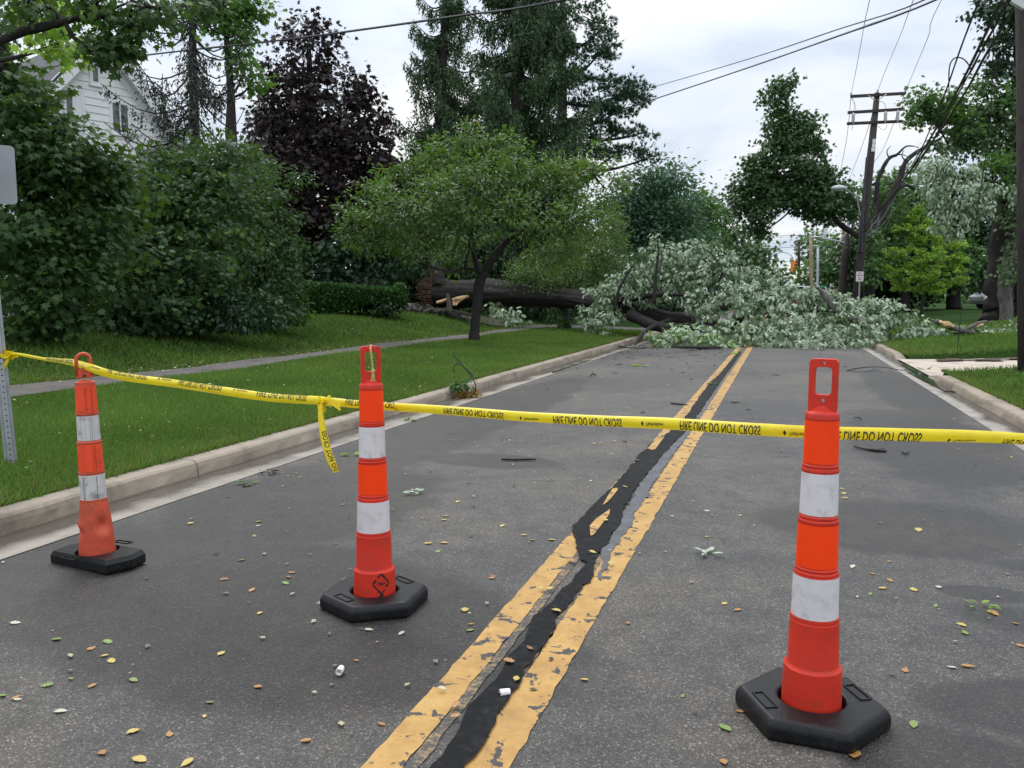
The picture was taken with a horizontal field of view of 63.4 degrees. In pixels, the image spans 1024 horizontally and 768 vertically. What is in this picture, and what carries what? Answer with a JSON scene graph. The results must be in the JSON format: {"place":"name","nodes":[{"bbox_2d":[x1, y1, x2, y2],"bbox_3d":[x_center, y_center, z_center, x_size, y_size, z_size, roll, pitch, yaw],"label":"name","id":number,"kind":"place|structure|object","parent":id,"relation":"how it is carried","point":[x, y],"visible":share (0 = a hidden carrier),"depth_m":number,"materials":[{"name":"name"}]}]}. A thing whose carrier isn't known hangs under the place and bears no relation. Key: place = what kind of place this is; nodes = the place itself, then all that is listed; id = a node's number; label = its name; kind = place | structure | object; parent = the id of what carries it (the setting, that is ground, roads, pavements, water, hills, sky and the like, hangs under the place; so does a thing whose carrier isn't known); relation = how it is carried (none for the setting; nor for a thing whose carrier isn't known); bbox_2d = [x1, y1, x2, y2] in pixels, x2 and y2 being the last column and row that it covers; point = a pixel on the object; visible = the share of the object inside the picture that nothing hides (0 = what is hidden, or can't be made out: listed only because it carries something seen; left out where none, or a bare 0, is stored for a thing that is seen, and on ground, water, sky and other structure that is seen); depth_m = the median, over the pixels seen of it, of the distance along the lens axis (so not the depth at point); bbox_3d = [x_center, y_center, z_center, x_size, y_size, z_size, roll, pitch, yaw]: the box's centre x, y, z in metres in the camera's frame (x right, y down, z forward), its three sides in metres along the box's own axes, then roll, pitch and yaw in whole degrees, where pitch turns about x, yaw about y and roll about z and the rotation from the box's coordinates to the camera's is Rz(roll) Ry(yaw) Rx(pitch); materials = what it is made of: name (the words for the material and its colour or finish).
{"place":"outdoors","nodes":[
{"label":"outdoors","id":0,"kind":"place"},
{"bbox_2d":[0,31,189,312],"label":"white house","id":1,"kind":"structure","parent":0,"point":[103,110],"depth_m":34.48,"materials":[{"name":"paint"}]},
{"bbox_2d":[62,86,86,120],"bbox_3d":[-17.632,-11.291,33.364,0.294,1.228,0.936,3,7,28],"label":"window","id":2,"kind":"structure","parent":1,"relation":"in","point":[78,102],"depth_m":33.45,"materials":[{"name":"white glass"}]},
{"bbox_2d":[89,64,102,87],"bbox_3d":[-17.062,-12.642,33.955,0.134,0.898,0.551,5,8,37],"label":"window","id":3,"kind":"structure","parent":1,"relation":"in","point":[95,76],"depth_m":33.97,"materials":[{"name":"white glass"}]},
{"bbox_2d":[108,99,132,136],"bbox_3d":[-16.472,-11.156,34.870,0.314,1.433,0.988,3,7,27],"label":"window","id":4,"kind":"structure","parent":1,"relation":"in","point":[113,117],"depth_m":34.82,"materials":[{"name":"white glass"}]},
{"bbox_2d":[335,665,343,674],"bbox_3d":[-0.608,1.012,2.936,0.025,0.025,0.034,0,6,4],"label":"plastic cap","id":5,"kind":"object","parent":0,"point":[339,670],"visible":1,"depth_m":2.93,"materials":[{"name":"plastic"}]},
{"bbox_2d":[10,311,669,396],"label":"sidewalk","id":6,"kind":"structure","parent":0,"point":[27,389],"depth_m":13.79,"materials":[{"name":"concrete"}]},
{"bbox_2d":[0,0,1013,298],"label":"sky","id":7,"kind":"structure","parent":0,"point":[666,41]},
{"bbox_2d":[0,301,1023,767],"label":"road","id":8,"kind":"structure","parent":0,"point":[184,613],"depth_m":3.68,"materials":[{"name":"asphalt"}]},
{"bbox_2d":[50,352,145,573],"bbox_3d":[-2.090,0.371,4.113,0.485,1.060,0.341,0,6,18],"label":"delineator cone","id":9,"kind":"object","parent":8,"relation":"on","point":[96,548],"visible":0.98,"depth_m":4.07,"materials":[{"name":"plastic"}]},
{"bbox_2d":[131,755,146,761],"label":"fallen leaf","id":10,"kind":"object","parent":8,"relation":"on","point":[140,758],"visible":1,"depth_m":2.39,"materials":[{"name":"plant"}]},
{"bbox_2d":[180,757,195,766],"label":"fallen leaf","id":11,"kind":"object","parent":8,"relation":"on","point":[187,761],"visible":1,"depth_m":2.38,"materials":[{"name":"plant"}]},
{"bbox_2d":[235,480,258,484],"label":"leaf sprig","id":12,"kind":"object","parent":8,"relation":"on","point":[239,481],"visible":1,"depth_m":5.91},
{"bbox_2d":[0,309,741,559],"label":"gutter","id":13,"kind":"object","parent":8,"relation":"on","point":[21,541],"visible":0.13,"depth_m":6.11,"materials":[{"name":"concrete"}]},
{"bbox_2d":[448,353,483,398],"bbox_3d":[-0.715,-0.098,11.196,0.407,0.592,0.847,-4,7,-30],"label":"fallen branch","id":14,"kind":"object","parent":13,"relation":"on","point":[457,386],"visible":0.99,"depth_m":11.03,"materials":[{"name":"green plant"}]},
{"bbox_2d":[552,359,590,373],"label":"puddle","id":15,"kind":"object","parent":13,"relation":"on","point":[563,369],"visible":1,"depth_m":15.68,"materials":[{"name":"liquid"}]},
{"bbox_2d":[320,346,427,622],"bbox_3d":[-0.598,0.398,3.559,0.420,1.122,0.467,2,6,18],"label":"delineator cone","id":16,"kind":"object","parent":8,"relation":"on","point":[374,583],"visible":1,"depth_m":3.51,"materials":[{"name":"plastic"}]},
{"bbox_2d":[369,345,374,380],"bbox_3d":[-0.589,-0.078,3.507,0.027,0.177,0.054,-1,6,-10],"label":"cord","id":17,"kind":"object","parent":16,"relation":"attached to","point":[372,369],"visible":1,"depth_m":3.49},
{"bbox_2d":[499,688,510,695],"bbox_3d":[-0.024,1.030,2.770,0.034,0.025,0.025,-2,6,-16],"label":"plastic cap","id":18,"kind":"object","parent":8,"relation":"on","point":[506,691],"visible":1,"depth_m":2.76,"materials":[{"name":"plastic"}]},
{"bbox_2d":[2,349,1022,761],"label":"leaf crumbs","id":19,"kind":"object","parent":8,"relation":"on","point":[486,601],"visible":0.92,"depth_m":3.60,"materials":[{"name":"plant"}]},
{"bbox_2d":[501,458,535,460],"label":"twig","id":20,"kind":"object","parent":8,"relation":"on","point":[524,459],"visible":1,"depth_m":6.75,"materials":[{"name":"wood"}]},
{"bbox_2d":[643,323,736,349],"bbox_3d":[4.255,-1.191,21.502,2.820,0.840,2.135,-5,8,-38],"label":"broken branch","id":21,"kind":"object","parent":8,"relation":"on","point":[672,338],"visible":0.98,"depth_m":21.71,"materials":[{"name":"plant"}]},
{"bbox_2d":[547,344,863,442],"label":"twig litter","id":22,"kind":"object","parent":8,"relation":"on","point":[699,361],"visible":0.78,"depth_m":18.11,"materials":[{"name":"black plant"}]},
{"bbox_2d":[695,547,721,554],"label":"leaf sprig","id":23,"kind":"object","parent":8,"relation":"on","point":[707,550],"visible":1,"depth_m":4.32,"materials":[{"name":"plant"}]},
{"bbox_2d":[719,723,731,732],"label":"fallen leaf","id":24,"kind":"object","parent":8,"relation":"on","point":[724,726],"visible":1,"depth_m":2.56,"materials":[{"name":"plant"}]},
{"bbox_2d":[735,358,890,753],"bbox_3d":[0.953,0.490,2.586,0.467,1.141,0.420,2,6,18],"label":"delineator cone","id":25,"kind":"object","parent":8,"relation":"on","point":[811,684],"visible":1,"depth_m":2.54,"materials":[{"name":"plastic"}]},
{"bbox_2d":[849,750,860,757],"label":"fallen leaf","id":26,"kind":"object","parent":8,"relation":"on","point":[856,753],"visible":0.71,"depth_m":2.41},
{"bbox_2d":[853,446,886,451],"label":"twig","id":27,"kind":"object","parent":8,"relation":"on","point":[874,450],"visible":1,"depth_m":7.17,"materials":[{"name":"wood"}]},
{"bbox_2d":[846,367,899,371],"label":"twig","id":28,"kind":"object","parent":8,"relation":"on","point":[867,371],"visible":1,"depth_m":15.15,"materials":[{"name":"wood"}]},
{"bbox_2d":[909,720,917,727],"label":"fallen leaf","id":29,"kind":"object","parent":8,"relation":"on","point":[913,723],"visible":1,"depth_m":2.59,"materials":[{"name":"plant"}]},
{"bbox_2d":[808,312,1023,450],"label":"gutter","id":30,"kind":"object","parent":8,"relation":"on","point":[987,418],"visible":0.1,"depth_m":10.47,"materials":[{"name":"concrete"}]},
{"bbox_2d":[902,362,928,375],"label":"puddle","id":31,"kind":"object","parent":30,"relation":"on","point":[911,368],"visible":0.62,"depth_m":15.18,"materials":[{"name":"liquid"}]},
{"bbox_2d":[907,372,953,390],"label":"puddle","id":32,"kind":"object","parent":30,"relation":"on","point":[925,378],"visible":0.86,"depth_m":13.21,"materials":[{"name":"liquid"}]},
{"bbox_2d":[966,600,1000,608],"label":"leaf sprig","id":33,"kind":"object","parent":8,"relation":"on","point":[984,601],"visible":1,"depth_m":3.56,"materials":[{"name":"green plant"}]},
{"bbox_2d":[0,298,1023,544],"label":"ground","id":34,"kind":"structure","parent":0,"point":[970,312],"depth_m":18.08,"materials":[{"name":"plant"}]},
{"bbox_2d":[0,145,17,463],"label":"street sign","id":35,"kind":"object","parent":34,"relation":"on","point":[8,189],"visible":0.97,"depth_m":5.99,"materials":[{"name":"metal"}]},
{"bbox_2d":[0,348,1023,472],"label":"barrier tape","id":36,"kind":"object","parent":35,"relation":"attached to","point":[852,433],"visible":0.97,"depth_m":3.15,"materials":[{"name":"plastic"}]},
{"bbox_2d":[0,0,222,345],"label":"maple tree","id":37,"kind":"object","parent":34,"relation":"on","point":[44,150],"visible":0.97,"depth_m":13.83,"materials":[{"name":"green plant"}]},
{"bbox_2d":[0,254,304,335],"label":"undergrowth bush","id":38,"kind":"object","parent":34,"relation":"on","point":[226,307],"visible":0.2,"depth_m":17.32,"materials":[{"name":"green plant"}]},
{"bbox_2d":[4,207,302,313],"bbox_3d":[-12.024,-3.821,25.843,10.813,4.877,5.402,0,6,2],"label":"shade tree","id":39,"kind":"object","parent":34,"relation":"on","point":[191,268],"depth_m":25.71,"materials":[{"name":"green plant"}]},
{"bbox_2d":[68,123,282,337],"bbox_3d":[-7.173,-3.399,17.623,4.591,4.743,4.318,-2,6,-22],"label":"shrub","id":40,"kind":"object","parent":34,"relation":"on","point":[201,184],"visible":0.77,"depth_m":17.27,"materials":[{"name":"green plant"}]},
{"bbox_2d":[95,0,277,278],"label":"thin spruce","id":41,"kind":"object","parent":34,"relation":"on","point":[197,96],"visible":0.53,"depth_m":23.55,"materials":[{"name":"green plant"}]},
{"bbox_2d":[174,0,287,174],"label":"maple tree","id":42,"kind":"object","parent":34,"relation":"on","point":[238,11],"visible":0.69,"depth_m":26.87,"materials":[{"name":"green plant"}]},
{"bbox_2d":[174,158,324,327],"bbox_3d":[-6.526,-3.631,20.752,4.062,4.402,3.899,-3,7,-26],"label":"shrub","id":43,"kind":"object","parent":34,"relation":"on","point":[274,264],"visible":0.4,"depth_m":20.52,"materials":[{"name":"green plant"}]},
{"bbox_2d":[0,327,609,480],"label":"lawn litter","id":44,"kind":"object","parent":34,"relation":"on","point":[249,369],"visible":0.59,"depth_m":13.79,"materials":[{"name":"green plant"}]},
{"bbox_2d":[222,1,415,280],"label":"purple maple","id":45,"kind":"object","parent":34,"relation":"on","point":[317,143],"visible":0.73,"depth_m":36.17,"materials":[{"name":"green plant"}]},
{"bbox_2d":[263,268,416,316],"bbox_3d":[-5.901,-2.891,27.634,5.432,1.963,2.418,-2,6,-19],"label":"clipped hedge","id":46,"kind":"object","parent":34,"relation":"on","point":[333,297],"visible":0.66,"depth_m":27.13,"materials":[{"name":"green plant"}]},
{"bbox_2d":[281,203,429,285],"bbox_3d":[-7.281,-5.039,33.984,7.850,4.871,4.000,-1,6,-7],"label":"shade tree","id":47,"kind":"object","parent":34,"relation":"on","point":[335,270],"visible":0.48,"depth_m":33.47,"materials":[{"name":"green plant"}]},
{"bbox_2d":[0,310,734,536],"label":"kerb","id":48,"kind":"structure","parent":34,"relation":"on","point":[26,514],"depth_m":6.46,"materials":[{"name":"concrete"}]},
{"bbox_2d":[366,293,400,318],"bbox_3d":[-4.442,-2.706,28.591,1.205,0.884,3.320,-1,6,-7],"label":"bush","id":49,"kind":"object","parent":34,"relation":"on","point":[386,309],"visible":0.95,"depth_m":27.38,"materials":[{"name":"green plant"}]},
{"bbox_2d":[364,192,486,304],"bbox_3d":[-3.572,-6.210,39.994,7.956,6.207,5.711,2,6,18],"label":"shade tree","id":50,"kind":"object","parent":34,"relation":"on","point":[411,287],"visible":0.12,"depth_m":39.15,"materials":[{"name":"green plant"}]},
{"bbox_2d":[377,0,495,302],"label":"spruce tree","id":51,"kind":"object","parent":34,"relation":"on","point":[439,49],"visible":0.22,"depth_m":42.27,"materials":[{"name":"green plant"}]},
{"bbox_2d":[323,114,643,340],"bbox_3d":[-0.736,-4.032,21.896,8.540,6.138,4.443,0,6,2],"label":"crab apple tree","id":52,"kind":"object","parent":34,"relation":"on","point":[446,170],"visible":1,"depth_m":21.73,"materials":[{"name":"green plant"}]},
{"bbox_2d":[262,262,745,311],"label":"wood","id":53,"kind":"object","parent":34,"relation":"on","point":[665,306],"visible":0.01,"depth_m":67.02,"materials":[{"name":"green plant"}]},
{"bbox_2d":[405,0,638,324],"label":"spruce tree","id":54,"kind":"object","parent":34,"relation":"on","point":[536,51],"visible":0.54,"depth_m":38.11,"materials":[{"name":"green plant"}]},
{"bbox_2d":[460,182,604,286],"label":"shade tree","id":55,"kind":"object","parent":34,"relation":"on","point":[554,237],"depth_m":46.24,"materials":[{"name":"green plant"}]},
{"bbox_2d":[489,200,637,328],"bbox_3d":[1.836,-4.191,29.825,5.357,4.840,3.072,0,6,2],"label":"crab apple tree","id":56,"kind":"object","parent":34,"relation":"on","point":[593,270],"visible":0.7,"depth_m":29.55,"materials":[{"name":"green plant"}]},
{"bbox_2d":[547,0,667,232],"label":"pine tree","id":57,"kind":"object","parent":34,"relation":"on","point":[611,108],"visible":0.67,"depth_m":43.70,"materials":[{"name":"green plant"}]},
{"bbox_2d":[585,143,740,305],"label":"shade tree","id":58,"kind":"object","parent":34,"relation":"on","point":[646,213],"visible":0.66,"depth_m":45.13,"materials":[{"name":"green plant"}]},
{"bbox_2d":[403,232,951,348],"bbox_3d":[2.971,-3.007,26.329,19.249,3.528,5.670,4,7,33],"label":"fallen tree","id":59,"kind":"object","parent":34,"relation":"on","point":[451,298],"visible":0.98,"depth_m":24.60,"materials":[{"name":"green plant"}]},
{"bbox_2d":[483,302,532,328],"bbox_3d":[-0.146,-2.192,26.521,0.973,0.878,1.548,-5,8,-42],"label":"broken branch","id":60,"kind":"object","parent":59,"relation":"attached to","point":[514,320],"visible":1,"depth_m":26.42,"materials":[{"name":"plant"}]},
{"bbox_2d":[664,178,743,309],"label":"shade tree","id":61,"kind":"object","parent":34,"relation":"on","point":[715,207],"visible":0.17,"depth_m":53.33,"materials":[{"name":"green plant"}]},
{"bbox_2d":[711,188,759,310],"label":"shade tree","id":62,"kind":"object","parent":34,"relation":"on","point":[724,307],"visible":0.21,"depth_m":59.68,"materials":[{"name":"green plant"}]},
{"bbox_2d":[719,222,809,299],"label":"shade tree","id":63,"kind":"object","parent":34,"relation":"on","point":[752,249],"visible":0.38,"depth_m":93.92,"materials":[{"name":"green plant"}]},
{"bbox_2d":[740,260,802,303],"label":"shade tree","id":64,"kind":"object","parent":34,"relation":"on","point":[788,280],"visible":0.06,"depth_m":119.39,"materials":[{"name":"green plant"}]},
{"bbox_2d":[794,240,802,274],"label":"utility pole","id":65,"kind":"object","parent":34,"relation":"on","point":[798,253],"visible":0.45,"depth_m":111.86,"materials":[{"name":"metal"}]},
{"bbox_2d":[809,235,813,303],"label":"utility pole","id":66,"kind":"object","parent":34,"relation":"on","point":[811,260],"visible":0.71,"depth_m":84.90,"materials":[{"name":"wood"}]},
{"bbox_2d":[784,219,839,282],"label":"shade tree","id":67,"kind":"object","parent":34,"relation":"on","point":[806,231],"visible":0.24,"depth_m":119.67,"materials":[{"name":"green plant"}]},
{"bbox_2d":[813,245,818,285],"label":"utility pole","id":68,"kind":"object","parent":34,"relation":"on","point":[817,270],"visible":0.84,"depth_m":89.91,"materials":[{"name":"metal"}]},
{"bbox_2d":[781,227,853,292],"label":"shade tree","id":69,"kind":"object","parent":34,"relation":"on","point":[825,270],"visible":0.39,"depth_m":94.39,"materials":[{"name":"green plant"}]},
{"bbox_2d":[809,236,849,308],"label":"utility pole","id":70,"kind":"object","parent":34,"relation":"on","point":[844,267],"visible":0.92,"depth_m":49.86,"materials":[{"name":"wood"}]},
{"bbox_2d":[720,67,941,308],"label":"leaning maple","id":71,"kind":"object","parent":34,"relation":"on","point":[772,187],"visible":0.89,"depth_m":41.69,"materials":[{"name":"green plant"}]},
{"bbox_2d":[804,308,905,361],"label":"kerb","id":72,"kind":"structure","parent":34,"relation":"on","point":[892,353],"depth_m":19.52,"materials":[{"name":"concrete"}]},
{"bbox_2d":[856,271,863,298],"bbox_3d":[14.845,-3.676,35.486,0.300,2.259,0.079,2,6,22],"label":"no parking sign","id":73,"kind":"object","parent":34,"relation":"on","point":[859,276],"visible":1,"depth_m":35.38,"materials":[{"name":"metal"}]},
{"bbox_2d":[847,89,906,323],"bbox_3d":[16.133,-7.812,36.789,2.612,10.369,1.162,-1,6,-12],"label":"utility pole","id":74,"kind":"object","parent":34,"relation":"on","point":[867,186],"visible":0.94,"depth_m":36.53,"materials":[{"name":"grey wood"}]},
{"bbox_2d":[831,185,860,215],"bbox_3d":[15.836,-8.518,38.940,1.878,1.586,0.532,-2,6,-16],"label":"street lamp","id":75,"kind":"object","parent":74,"relation":"attached to","point":[838,187],"visible":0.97,"depth_m":38.67,"materials":[{"name":"metal"}]},
{"bbox_2d":[851,0,869,93],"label":"overhead wire","id":76,"kind":"object","parent":74,"relation":"attached to","point":[860,44],"visible":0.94,"depth_m":25.21,"materials":[{"name":"metal"}]},
{"bbox_2d":[861,198,894,237],"bbox_3d":[16.292,-7.421,36.965,2.717,1.944,0.776,-5,8,-40],"label":"cable tangle","id":77,"kind":"object","parent":74,"relation":"attached to","point":[878,222],"visible":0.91,"depth_m":37.02,"materials":[{"name":"rubber"}]},
{"bbox_2d":[877,0,913,91],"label":"overhead wire","id":78,"kind":"object","parent":74,"relation":"attached to","point":[896,44],"visible":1,"depth_m":26.15,"materials":[{"name":"metal"}]},
{"bbox_2d":[905,1,940,91],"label":"overhead wire","id":79,"kind":"object","parent":74,"relation":"attached to","point":[925,43],"visible":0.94,"depth_m":25.94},
{"bbox_2d":[866,0,979,212],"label":"overhead wire","id":80,"kind":"object","parent":74,"relation":"attached to","point":[975,9],"visible":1,"depth_m":17.96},
{"bbox_2d":[948,57,970,98],"bbox_3d":[9.209,-6.283,17.055,0.420,0.203,2.806,3,7,27],"label":"overhead wire","id":81,"kind":"object","parent":80,"relation":"hanging from","point":[949,72],"visible":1,"depth_m":16.50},
{"bbox_2d":[865,0,1003,226],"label":"overhead wire","id":82,"kind":"object","parent":74,"relation":"attached to","point":[974,56],"visible":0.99,"depth_m":17.41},
{"bbox_2d":[956,8,994,357],"bbox_3d":[8.697,-3.376,15.474,0.178,6.237,2.561,2,6,22],"label":"overhead wire","id":83,"kind":"object","parent":82,"relation":"hanging from","point":[981,180],"visible":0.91,"depth_m":15.42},
{"bbox_2d":[865,3,1007,222],"bbox_3d":[11.786,-6.535,24.428,0.472,1.584,23.188,2,6,18],"label":"overhead wire","id":84,"kind":"object","parent":74,"relation":"attached to","point":[996,23],"visible":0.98,"depth_m":17.57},
{"bbox_2d":[865,6,1014,231],"bbox_3d":[11.979,-6.427,24.967,0.307,1.942,24.344,2,6,18],"label":"overhead wire","id":85,"kind":"object","parent":74,"relation":"attached to","point":[986,54],"visible":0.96,"depth_m":17.62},
{"bbox_2d":[866,23,1014,253],"bbox_3d":[12.734,-5.951,25.704,1.386,2.890,24.185,2,6,18],"label":"overhead wire","id":86,"kind":"object","parent":74,"relation":"attached to","point":[971,123],"visible":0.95,"depth_m":19.50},
{"bbox_2d":[826,211,944,309],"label":"shade tree","id":87,"kind":"object","parent":34,"relation":"on","point":[880,293],"visible":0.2,"depth_m":51.51,"materials":[{"name":"green plant"}]},
{"bbox_2d":[821,252,985,305],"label":"wood","id":88,"kind":"object","parent":34,"relation":"on","point":[944,301],"visible":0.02,"depth_m":93.82,"materials":[{"name":"green plant"}]},
{"bbox_2d":[845,160,987,312],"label":"shade tree","id":89,"kind":"object","parent":34,"relation":"on","point":[905,296],"visible":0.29,"depth_m":47.39,"materials":[{"name":"green plant"}]},
{"bbox_2d":[873,202,971,313],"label":"young maple","id":90,"kind":"object","parent":34,"relation":"on","point":[923,283],"visible":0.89,"depth_m":41.83,"materials":[{"name":"green plant"}]},
{"bbox_2d":[903,177,997,308],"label":"shade tree","id":91,"kind":"object","parent":34,"relation":"on","point":[953,301],"visible":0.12,"depth_m":49.48,"materials":[{"name":"green plant"}]},
{"bbox_2d":[894,0,1016,320],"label":"silver maple","id":92,"kind":"object","parent":34,"relation":"on","point":[999,290],"visible":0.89,"depth_m":29.15,"materials":[{"name":"green plant"}]},
{"bbox_2d":[942,255,986,301],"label":"shade tree","id":93,"kind":"object","parent":34,"relation":"on","point":[966,291],"visible":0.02,"depth_m":61.89,"materials":[{"name":"green plant"}]},
{"bbox_2d":[934,319,994,333],"bbox_3d":[12.307,-1.548,22.526,1.573,0.418,0.377,0,6,-2],"label":"split limb","id":94,"kind":"object","parent":34,"relation":"on","point":[949,325],"visible":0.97,"depth_m":22.53,"materials":[{"name":"brown plant"}]},
{"bbox_2d":[928,375,1023,429],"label":"kerb","id":95,"kind":"structure","parent":34,"relation":"on","point":[1008,412],"depth_m":10.15,"materials":[{"name":"concrete"}]},
{"bbox_2d":[968,293,986,308],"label":"parked car","id":96,"kind":"object","parent":34,"relation":"on","point":[977,299],"visible":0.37,"depth_m":50.10,"materials":[{"name":"white paint"}]},
{"bbox_2d":[951,316,1016,334],"bbox_3d":[13.421,-1.577,22.923,2.308,0.671,1.417,2,6,18],"label":"broken branch","id":97,"kind":"object","parent":34,"relation":"on","point":[984,329],"visible":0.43,"depth_m":22.84,"materials":[{"name":"plant"}]},
{"bbox_2d":[1009,0,1023,372],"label":"utility pole","id":98,"kind":"object","parent":34,"relation":"on","point":[1018,5],"visible":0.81,"depth_m":12.57,"materials":[{"name":"wood"}]},
{"bbox_2d":[19,0,567,71],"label":"overhead wire","id":99,"kind":"object","parent":98,"relation":"attached to","point":[451,16],"visible":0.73,"depth_m":19.60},
{"bbox_2d":[602,0,924,100],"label":"overhead wire","id":100,"kind":"object","parent":98,"relation":"attached to","point":[802,41],"visible":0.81,"depth_m":22.55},
{"bbox_2d":[593,0,936,117],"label":"overhead wire","id":101,"kind":"object","parent":98,"relation":"attached to","point":[890,17],"visible":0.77,"depth_m":21.85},
{"bbox_2d":[400,309,652,330],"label":"side driveway","id":102,"kind":"structure","parent":0,"point":[574,326],"depth_m":32.34,"materials":[{"name":"concrete"}]},
{"bbox_2d":[899,358,1016,375],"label":"driveway","id":103,"kind":"structure","parent":0,"point":[934,364],"depth_m":15.75,"materials":[{"name":"concrete"}]},
{"bbox_2d":[935,357,1016,360],"bbox_3d":[11.685,-0.501,15.648,6.620,0.246,0.836,2,6,18],"label":"dirt strip","id":104,"kind":"object","parent":103,"relation":"on","point":[948,359],"visible":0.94,"depth_m":16.47,"materials":[{"name":"soil"}]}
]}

